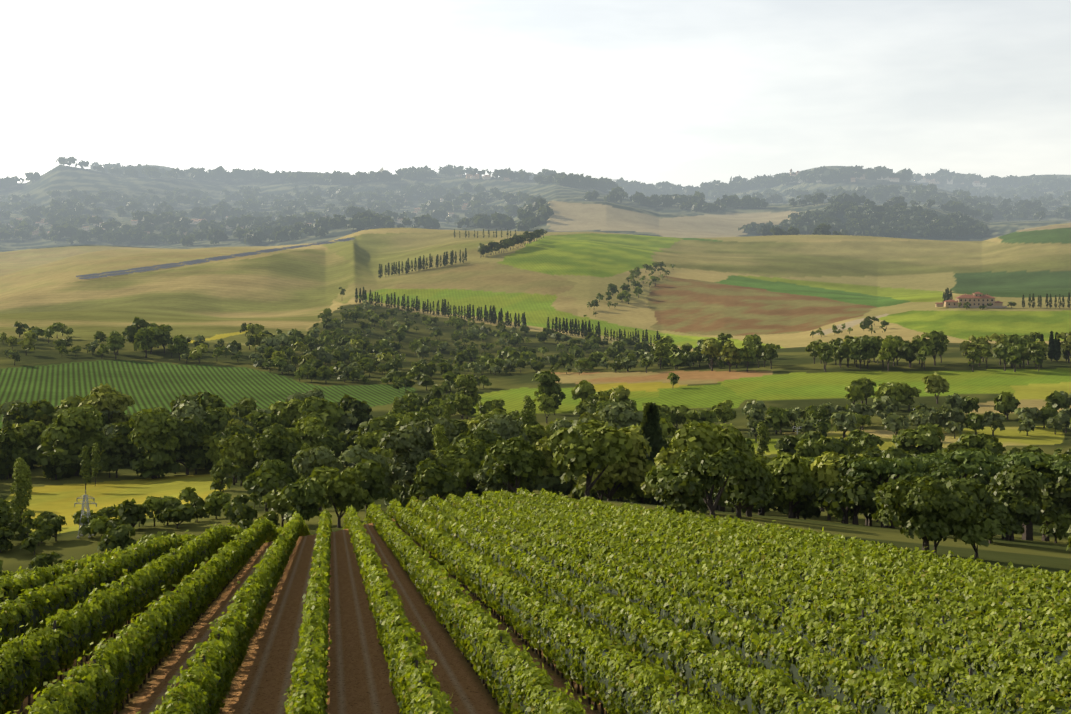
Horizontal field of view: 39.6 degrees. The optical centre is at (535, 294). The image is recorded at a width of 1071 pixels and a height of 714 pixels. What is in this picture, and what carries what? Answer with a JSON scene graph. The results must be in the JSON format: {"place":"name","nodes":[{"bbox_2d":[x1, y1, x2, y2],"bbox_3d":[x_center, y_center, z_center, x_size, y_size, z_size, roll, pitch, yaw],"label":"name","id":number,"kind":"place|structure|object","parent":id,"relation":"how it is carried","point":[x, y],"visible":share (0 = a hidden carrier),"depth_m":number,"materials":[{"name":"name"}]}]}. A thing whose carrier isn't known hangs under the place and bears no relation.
{"place":"outdoors","nodes":[
{"label":"outdoors","id":0,"kind":"place"},
{"bbox_2d":[0,165,1070,713],"bbox_3d":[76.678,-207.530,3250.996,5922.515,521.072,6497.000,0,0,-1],"label":"ground","id":1,"kind":"structure","parent":0,"point":[788,293],"depth_m":1162.90,"materials":[{"name":"green plant"}]},
{"bbox_2d":[74,490,96,537],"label":"electricity pylon","id":2,"kind":"object","parent":1,"relation":"on","point":[85,496],"visible":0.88,"depth_m":251.05,"materials":[{"name":"silver metal"}]},
{"bbox_2d":[76,238,354,279],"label":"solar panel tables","id":3,"kind":"object","parent":1,"relation":"on","point":[192,262],"visible":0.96,"depth_m":1623.40,"materials":[{"name":"grey glass"}]},
{"bbox_2d":[6,169,986,236],"bbox_3d":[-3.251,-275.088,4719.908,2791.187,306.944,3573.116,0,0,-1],"label":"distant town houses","id":4,"kind":"structure","parent":1,"relation":"on","point":[476,176],"depth_m":4080.09,"materials":[{"name":"beige"}]},
{"bbox_2d":[0,528,1067,713],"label":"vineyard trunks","id":5,"kind":"object","parent":1,"relation":"on","point":[471,665],"visible":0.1,"depth_m":48.08,"materials":[{"name":"brown wood"}]},
{"bbox_2d":[0,156,1070,574],"bbox_3d":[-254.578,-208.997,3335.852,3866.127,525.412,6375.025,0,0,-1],"label":"trees","id":6,"kind":"object","parent":1,"relation":"on","point":[498,448],"visible":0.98,"depth_m":479.95,"materials":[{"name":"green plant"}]},
{"bbox_2d":[0,487,1070,713],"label":"vineyard","id":7,"kind":"object","parent":1,"relation":"on","point":[441,599],"depth_m":49.58,"materials":[{"name":"green plant"}]},
{"bbox_2d":[935,292,1006,308],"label":"farmhouse","id":8,"kind":"object","parent":1,"relation":"on","point":[976,299],"visible":0.9,"depth_m":1130.59,"materials":[{"name":"beige paint"}]},
{"bbox_2d":[0,0,1070,186],"label":"sky","id":9,"kind":"structure","parent":0,"point":[683,92],"materials":[{"name":"white"}]}
]}

